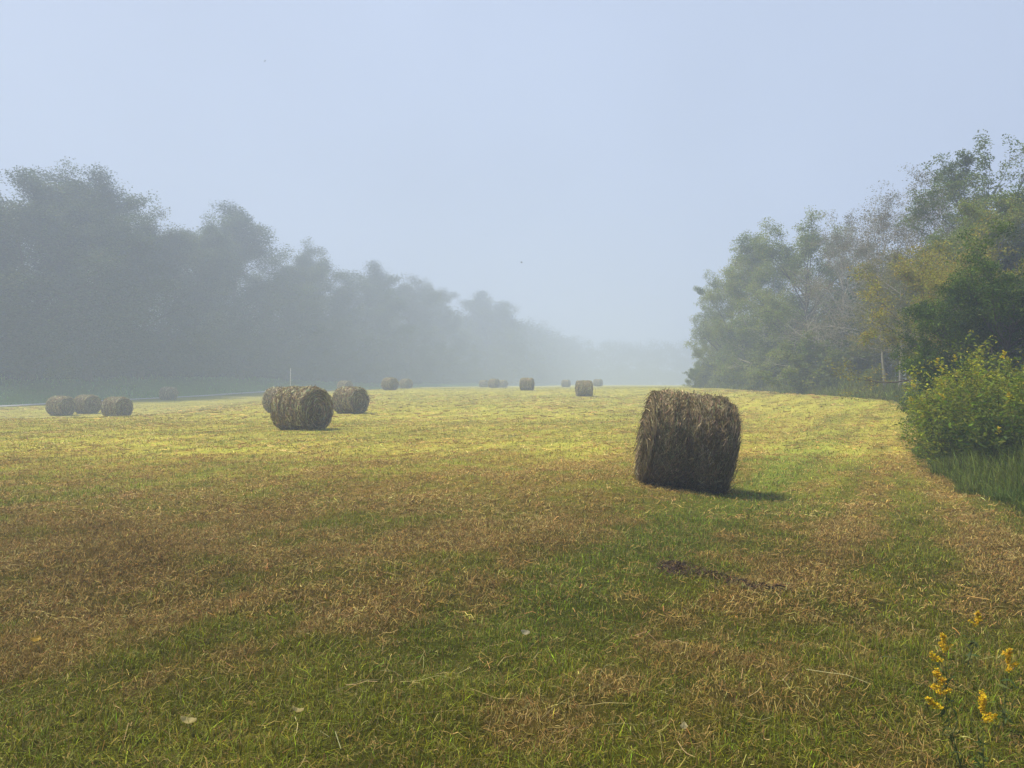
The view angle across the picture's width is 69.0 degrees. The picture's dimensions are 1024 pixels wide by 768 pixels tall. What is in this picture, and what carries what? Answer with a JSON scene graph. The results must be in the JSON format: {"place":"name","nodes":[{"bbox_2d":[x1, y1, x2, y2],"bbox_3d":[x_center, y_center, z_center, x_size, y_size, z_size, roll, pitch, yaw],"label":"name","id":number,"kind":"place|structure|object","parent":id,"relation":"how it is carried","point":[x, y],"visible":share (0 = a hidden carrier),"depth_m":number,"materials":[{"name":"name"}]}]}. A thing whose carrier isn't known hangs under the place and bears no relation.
{"place":"outdoors","nodes":[
{"label":"outdoors","id":0,"kind":"place"},
{"bbox_2d":[0,386,445,406],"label":"road","id":1,"kind":"structure","parent":0,"point":[152,398],"depth_m":92.17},
{"bbox_2d":[0,377,1023,767],"bbox_3d":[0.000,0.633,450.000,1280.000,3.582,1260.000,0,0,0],"label":"field","id":2,"kind":"structure","parent":0,"point":[544,393],"depth_m":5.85,"materials":[{"name":"green plant"}]},
{"bbox_2d":[30,635,40,640],"bbox_3d":[-2.875,1.538,4.495,0.061,0.027,0.085,8,-8,-9],"label":"fallen leaf","id":3,"kind":"object","parent":2,"relation":"on","point":[36,638],"visible":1,"depth_m":4.51,"materials":[{"name":"yellow plant"}]},
{"bbox_2d":[0,193,87,375],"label":"misty tree","id":4,"kind":"object","parent":2,"relation":"on","point":[11,313],"visible":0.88,"depth_m":79.34,"materials":[{"name":"green plant"}]},
{"bbox_2d":[45,396,76,415],"bbox_3d":[-33.910,1.657,56.000,1.624,1.641,1.734,0,0,19],"label":"hay bale","id":5,"kind":"object","parent":2,"relation":"on","point":[62,405],"visible":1,"depth_m":55.50},
{"bbox_2d":[0,156,148,384],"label":"misty tree","id":6,"kind":"object","parent":2,"relation":"on","point":[52,239],"visible":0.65,"depth_m":82.44,"materials":[{"name":"grey plant"}]},
{"bbox_2d":[74,394,101,413],"bbox_3d":[-33.364,1.624,58.497,1.711,1.702,1.692,0,0,22],"label":"hay bale","id":7,"kind":"object","parent":2,"relation":"on","point":[89,404],"visible":0.91,"depth_m":58.01},
{"bbox_2d":[0,162,188,381],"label":"misty tree","id":8,"kind":"object","parent":2,"relation":"on","point":[139,246],"visible":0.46,"depth_m":87.91,"materials":[{"name":"grey plant"}]},
{"bbox_2d":[100,396,132,416],"bbox_3d":[-28.358,1.701,53.498,1.710,1.702,1.692,0,0,18],"label":"hay bale","id":9,"kind":"object","parent":2,"relation":"on","point":[116,406],"visible":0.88,"depth_m":52.97},
{"bbox_2d":[72,202,234,379],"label":"misty tree","id":10,"kind":"object","parent":2,"relation":"on","point":[173,248],"visible":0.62,"depth_m":99.50,"materials":[{"name":"grey plant"}]},
{"bbox_2d":[158,386,178,399],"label":"hay bale","id":11,"kind":"object","parent":2,"relation":"on","point":[167,393],"visible":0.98,"depth_m":82.47},
{"bbox_2d":[180,716,196,723],"bbox_3d":[-1.484,1.540,3.416,0.075,0.027,0.054,8,3,0],"label":"fallen leaf","id":12,"kind":"object","parent":2,"relation":"on","point":[184,719],"visible":1,"depth_m":3.42,"materials":[{"name":"beige plant"}]},
{"bbox_2d":[130,211,261,377],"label":"misty tree","id":13,"kind":"object","parent":2,"relation":"on","point":[222,257],"visible":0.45,"depth_m":106.33,"materials":[{"name":"green plant"}]},
{"bbox_2d":[0,373,450,404],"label":"meadow grass","id":14,"kind":"structure","parent":2,"relation":"on","point":[193,382],"depth_m":99.82,"materials":[{"name":"green plant"}]},
{"bbox_2d":[159,198,326,378],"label":"misty tree","id":15,"kind":"object","parent":2,"relation":"on","point":[250,251],"visible":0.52,"depth_m":119.13,"materials":[{"name":"green plant"}]},
{"bbox_2d":[0,211,488,383],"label":"woodland","id":16,"kind":"object","parent":2,"relation":"on","point":[353,372],"visible":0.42,"depth_m":120.43,"materials":[{"name":"grey plant"}]},
{"bbox_2d":[262,386,285,412],"bbox_3d":[-13.032,0.921,42.001,1.624,1.641,1.734,0,0,26],"label":"hay bale","id":17,"kind":"object","parent":2,"relation":"on","point":[268,394],"visible":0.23,"depth_m":41.54},
{"bbox_2d":[238,252,352,380],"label":"misty tree","id":18,"kind":"object","parent":2,"relation":"on","point":[314,274],"visible":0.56,"depth_m":131.11,"materials":[{"name":"green plant"}]},
{"bbox_2d":[292,705,303,711],"bbox_3d":[-1.022,1.552,3.554,0.055,0.027,0.040,16,-6,-9],"label":"fallen leaf","id":19,"kind":"object","parent":2,"relation":"on","point":[295,709],"visible":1,"depth_m":3.56,"materials":[{"name":"beige plant"}]},
{"bbox_2d":[269,385,333,430],"bbox_3d":[-7.321,0.888,25.996,1.762,1.753,1.743,0,0,27],"label":"hay bale","id":20,"kind":"object","parent":2,"relation":"on","point":[294,407],"visible":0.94,"depth_m":25.47},
{"bbox_2d":[275,236,382,381],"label":"misty tree","id":21,"kind":"object","parent":2,"relation":"on","point":[343,299],"visible":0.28,"depth_m":144.75,"materials":[{"name":"green plant"}]},
{"bbox_2d":[337,380,352,387],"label":"hay bale","id":22,"kind":"object","parent":2,"relation":"on","point":[341,383],"visible":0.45,"depth_m":94.48},
{"bbox_2d":[332,386,369,413],"bbox_3d":[-8.788,0.902,40.502,1.624,1.642,1.734,0,0,32],"label":"hay bale","id":23,"kind":"object","parent":2,"relation":"on","point":[350,400],"visible":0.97,"depth_m":40.01},
{"bbox_2d":[320,260,420,383],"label":"misty tree","id":24,"kind":"object","parent":2,"relation":"on","point":[375,289],"visible":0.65,"depth_m":161.01,"materials":[{"name":"green plant"}]},
{"bbox_2d":[381,377,398,389],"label":"hay bale","id":25,"kind":"object","parent":2,"relation":"on","point":[389,383],"visible":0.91,"depth_m":85.53},
{"bbox_2d":[399,379,412,388],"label":"hay bale","id":26,"kind":"object","parent":2,"relation":"on","point":[405,383],"visible":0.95,"depth_m":111.50},
{"bbox_2d":[360,273,460,381],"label":"misty tree","id":27,"kind":"object","parent":2,"relation":"on","point":[428,298],"visible":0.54,"depth_m":185.16,"materials":[{"name":"green plant"}]},
{"bbox_2d":[400,276,484,382],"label":"misty tree","id":28,"kind":"object","parent":2,"relation":"on","point":[447,322],"visible":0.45,"depth_m":210.55,"materials":[{"name":"green plant"}]},
{"bbox_2d":[479,380,487,386],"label":"hay bale","id":29,"kind":"object","parent":2,"relation":"on","point":[483,383],"visible":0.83,"depth_m":149.47},
{"bbox_2d":[445,290,530,379],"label":"misty tree","id":30,"kind":"object","parent":2,"relation":"on","point":[478,307],"visible":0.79,"depth_m":247.31,"materials":[{"name":"green plant"}]},
{"bbox_2d":[488,378,499,387],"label":"hay bale","id":31,"kind":"object","parent":2,"relation":"on","point":[493,383],"visible":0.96,"depth_m":119.52},
{"bbox_2d":[500,380,507,386],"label":"hay bale","id":32,"kind":"object","parent":2,"relation":"on","point":[503,383],"visible":0.77,"depth_m":144.44},
{"bbox_2d":[0,390,1023,767],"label":"cut hay","id":33,"kind":"object","parent":2,"relation":"on","point":[444,534],"visible":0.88,"depth_m":6.93},
{"bbox_2d":[521,630,529,634],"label":"fallen leaf","id":34,"kind":"object","parent":2,"relation":"on","point":[525,632],"visible":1,"depth_m":4.61,"materials":[{"name":"beige plant"}]},
{"bbox_2d":[519,378,534,389],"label":"hay bale","id":35,"kind":"object","parent":2,"relation":"on","point":[526,384],"visible":0.96,"depth_m":85.40},
{"bbox_2d":[561,380,570,386],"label":"hay bale","id":36,"kind":"object","parent":2,"relation":"on","point":[565,383],"visible":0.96,"depth_m":149.49},
{"bbox_2d":[432,304,715,384],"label":"wood","id":37,"kind":"object","parent":2,"relation":"on","point":[551,361],"visible":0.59,"depth_m":389.16,"materials":[{"name":"grey plant"}]},
{"bbox_2d":[575,380,592,395],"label":"hay bale","id":38,"kind":"object","parent":2,"relation":"on","point":[583,387],"visible":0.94,"depth_m":68.36},
{"bbox_2d":[593,379,602,385],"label":"hay bale","id":39,"kind":"object","parent":2,"relation":"on","point":[597,382],"visible":0.88,"depth_m":149.52},
{"bbox_2d":[680,722,687,728],"bbox_3d":[0.760,1.511,3.293,0.036,0.027,0.050,-4,-14,18],"label":"fallen leaf","id":40,"kind":"object","parent":2,"relation":"on","point":[683,725],"visible":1,"depth_m":3.28,"materials":[{"name":"beige plant"}]},
{"bbox_2d":[631,388,742,494],"bbox_3d":[2.749,0.928,11.804,1.533,1.759,1.806,10,0,3],"label":"hay bale","id":41,"kind":"object","parent":2,"relation":"on","point":[690,441],"visible":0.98,"depth_m":11.12},
{"bbox_2d":[681,365,711,387],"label":"shrub","id":42,"kind":"object","parent":2,"relation":"on","point":[697,381],"visible":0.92,"depth_m":89.64,"materials":[{"name":"green plant"}]},
{"bbox_2d":[691,311,735,380],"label":"leafy tree","id":43,"kind":"object","parent":2,"relation":"on","point":[703,343],"visible":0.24,"depth_m":92.72,"materials":[{"name":"green plant"}]},
{"bbox_2d":[651,555,794,593],"bbox_3d":[1.606,1.559,6.089,0.695,0.099,1.571,0,0,-30],"label":"hay clump","id":44,"kind":"object","parent":2,"relation":"on","point":[668,565],"visible":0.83,"depth_m":6.15,"materials":[{"name":"brown plant"}]},
{"bbox_2d":[684,262,773,383],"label":"leafy tree","id":45,"kind":"object","parent":2,"relation":"on","point":[714,297],"visible":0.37,"depth_m":82.45,"materials":[{"name":"green plant"}]},
{"bbox_2d":[707,230,823,378],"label":"leafy tree","id":46,"kind":"object","parent":2,"relation":"on","point":[748,261],"visible":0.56,"depth_m":74.02,"materials":[{"name":"green plant"}]},
{"bbox_2d":[723,205,875,377],"bbox_3d":[25.042,-6.247,63.698,13.913,17.068,13.996,0,0,18],"label":"leafy tree","id":47,"kind":"object","parent":2,"relation":"on","point":[779,310],"visible":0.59,"depth_m":64.08,"materials":[{"name":"green plant"}]},
{"bbox_2d":[757,329,842,393],"bbox_3d":[21.085,-1.355,52.747,6.667,4.942,5.668,0,0,31],"label":"shrub","id":48,"kind":"object","parent":2,"relation":"on","point":[799,365],"visible":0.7,"depth_m":52.38,"materials":[{"name":"green plant"}]},
{"bbox_2d":[695,363,916,399],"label":"verge grass","id":49,"kind":"structure","parent":2,"relation":"on","point":[833,390],"depth_m":45.71,"materials":[{"name":"green plant"}]},
{"bbox_2d":[766,290,847,376],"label":"dead tree","id":50,"kind":"object","parent":2,"relation":"on","point":[808,328],"visible":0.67,"depth_m":55.85,"materials":[{"name":"grey plant"}]},
{"bbox_2d":[775,208,891,358],"bbox_3d":[25.071,-6.275,57.770,9.781,14.546,10.335,0,0,-11],"label":"bare tree","id":51,"kind":"object","parent":2,"relation":"on","point":[835,239],"visible":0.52,"depth_m":57.14,"materials":[{"name":"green plant"}]},
{"bbox_2d":[820,340,866,389],"bbox_3d":[22.124,-0.887,48.765,4.376,3.893,3.720,0,0,-21],"label":"shrub","id":52,"kind":"object","parent":2,"relation":"on","point":[823,382],"visible":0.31,"depth_m":48.41,"materials":[{"name":"green plant"}]},
{"bbox_2d":[698,175,1023,394],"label":"woodland","id":53,"kind":"object","parent":2,"relation":"on","point":[828,371],"visible":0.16,"depth_m":49.78,"materials":[{"name":"green plant"}]},
{"bbox_2d":[792,180,938,372],"bbox_3d":[24.503,-6.195,49.263,10.786,14.458,10.208,0,0,-30],"label":"bare tree","id":54,"kind":"object","parent":2,"relation":"on","point":[868,243],"visible":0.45,"depth_m":50.00,"materials":[{"name":"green plant"}]},
{"bbox_2d":[859,364,887,390],"bbox_3d":[20.862,-0.122,42.919,1.828,2.126,2.151,0,0,29],"label":"shrub","id":55,"kind":"object","parent":2,"relation":"on","point":[870,371],"visible":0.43,"depth_m":42.76,"materials":[{"name":"green plant"}]},
{"bbox_2d":[844,260,909,386],"bbox_3d":[19.820,-2.875,40.125,3.708,7.744,3.898,0,0,2],"label":"slender tree","id":56,"kind":"object","parent":2,"relation":"on","point":[861,341],"visible":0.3,"depth_m":40.14,"materials":[{"name":"green plant"}]},
{"bbox_2d":[851,248,935,386],"bbox_3d":[19.363,-2.848,37.238,3.866,7.680,3.677,0,0,0],"label":"slender tree","id":57,"kind":"object","parent":2,"relation":"on","point":[888,302],"visible":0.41,"depth_m":37.41,"materials":[{"name":"green plant"}]},
{"bbox_2d":[874,245,945,375],"bbox_3d":[20.707,-3.060,38.264,3.899,8.142,4.099,0,0,27],"label":"slender tree","id":58,"kind":"object","parent":2,"relation":"on","point":[895,280],"visible":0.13,"depth_m":38.05,"materials":[{"name":"green plant"}]},
{"bbox_2d":[853,159,974,361],"bbox_3d":[25.485,-6.130,43.707,9.665,14.318,9.147,0,0,41],"label":"bare tree","id":59,"kind":"object","parent":2,"relation":"on","point":[919,176],"visible":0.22,"depth_m":43.82,"materials":[{"name":"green plant"}]},
{"bbox_2d":[878,247,957,342],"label":"slender tree","id":60,"kind":"object","parent":2,"relation":"on","point":[902,302],"visible":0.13,"depth_m":35.38,"materials":[{"name":"green plant"}]},
{"bbox_2d":[825,207,1018,399],"bbox_3d":[15.267,-2.255,27.076,6.092,7.503,6.599,0,0,-40],"label":"yellow tree","id":61,"kind":"object","parent":2,"relation":"on","point":[905,274],"visible":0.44,"depth_m":26.89,"materials":[{"name":"green plant"}]},
{"bbox_2d":[861,129,1023,316],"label":"airy tree","id":62,"kind":"object","parent":2,"relation":"on","point":[955,183],"visible":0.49,"depth_m":37.18,"materials":[{"name":"green plant"}]},
{"bbox_2d":[929,632,955,706],"bbox_3d":[2.094,1.389,3.602,0.143,0.400,0.116,0,0,-42],"label":"goldenrod","id":63,"kind":"object","parent":2,"relation":"on","point":[941,645],"visible":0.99,"depth_m":3.59,"materials":[{"name":"yellow plant"}]},
{"bbox_2d":[925,668,964,767],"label":"goldenrod","id":64,"kind":"object","parent":2,"relation":"on","point":[941,681],"visible":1,"depth_m":3.01,"materials":[{"name":"yellow plant"}]},
{"bbox_2d":[869,377,1023,512],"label":"verge grass","id":65,"kind":"structure","parent":2,"relation":"on","point":[968,466],"depth_m":11.84,"materials":[{"name":"green plant"}]},
{"bbox_2d":[887,258,1023,432],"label":"dense tree","id":66,"kind":"object","parent":2,"relation":"on","point":[959,322],"visible":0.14,"depth_m":21.18,"materials":[{"name":"green plant"}]},
{"bbox_2d":[889,240,1023,394],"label":"yellow tree","id":67,"kind":"object","parent":2,"relation":"on","point":[933,282],"visible":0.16,"depth_m":22.91,"materials":[{"name":"green plant"}]},
{"bbox_2d":[894,330,1023,464],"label":"bush","id":68,"kind":"object","parent":2,"relation":"on","point":[924,419],"visible":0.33,"depth_m":14.36,"materials":[{"name":"green plant"}]},
{"bbox_2d":[895,335,1022,450],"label":"bush","id":69,"kind":"object","parent":2,"relation":"on","point":[933,389],"visible":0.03,"depth_m":16.77,"materials":[{"name":"green plant"}]},
{"bbox_2d":[895,217,1023,397],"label":"dense tree","id":70,"kind":"object","parent":2,"relation":"on","point":[998,306],"visible":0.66,"depth_m":18.37,"materials":[{"name":"green plant"}]},
{"bbox_2d":[905,181,1023,357],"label":"leafy tree","id":71,"kind":"object","parent":2,"relation":"on","point":[1014,212],"visible":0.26,"depth_m":29.00,"materials":[{"name":"green plant"}]},
{"bbox_2d":[905,338,1023,459],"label":"bush","id":72,"kind":"object","parent":2,"relation":"on","point":[944,390],"visible":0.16,"depth_m":14.16,"materials":[{"name":"green plant"}]},
{"bbox_2d":[920,342,1023,466],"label":"bush","id":73,"kind":"object","parent":2,"relation":"on","point":[998,429],"visible":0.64,"depth_m":12.69,"materials":[{"name":"green plant"}]},
{"bbox_2d":[961,609,982,672],"bbox_3d":[2.492,1.412,4.063,0.105,0.394,0.163,0,0,-36],"label":"goldenrod","id":74,"kind":"object","parent":2,"relation":"on","point":[978,619],"visible":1,"depth_m":4.04,"materials":[{"name":"yellow plant"}]},
{"bbox_2d":[938,176,1023,260],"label":"airy tree","id":75,"kind":"object","parent":2,"relation":"on","point":[945,208],"visible":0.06,"depth_m":35.61,"materials":[{"name":"green plant"}]},
{"bbox_2d":[971,689,996,767],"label":"goldenrod","id":76,"kind":"object","parent":2,"relation":"on","point":[983,700],"visible":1,"depth_m":2.80,"materials":[{"name":"yellow plant"}]},
{"bbox_2d":[985,292,1023,382],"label":"dense tree","id":77,"kind":"object","parent":2,"relation":"on","point":[1019,343],"visible":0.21,"depth_m":18.54,"materials":[{"name":"green plant"}]},
{"bbox_2d":[990,648,1021,734],"bbox_3d":[2.233,1.397,3.375,0.133,0.400,0.113,0,0,0],"label":"goldenrod","id":78,"kind":"object","parent":2,"relation":"on","point":[1008,656],"visible":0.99,"depth_m":3.38,"materials":[{"name":"yellow plant"}]},
{"bbox_2d":[0,0,1023,383],"label":"sky","id":79,"kind":"structure","parent":0,"point":[616,151],"materials":[{"name":"blue"}]}
]}

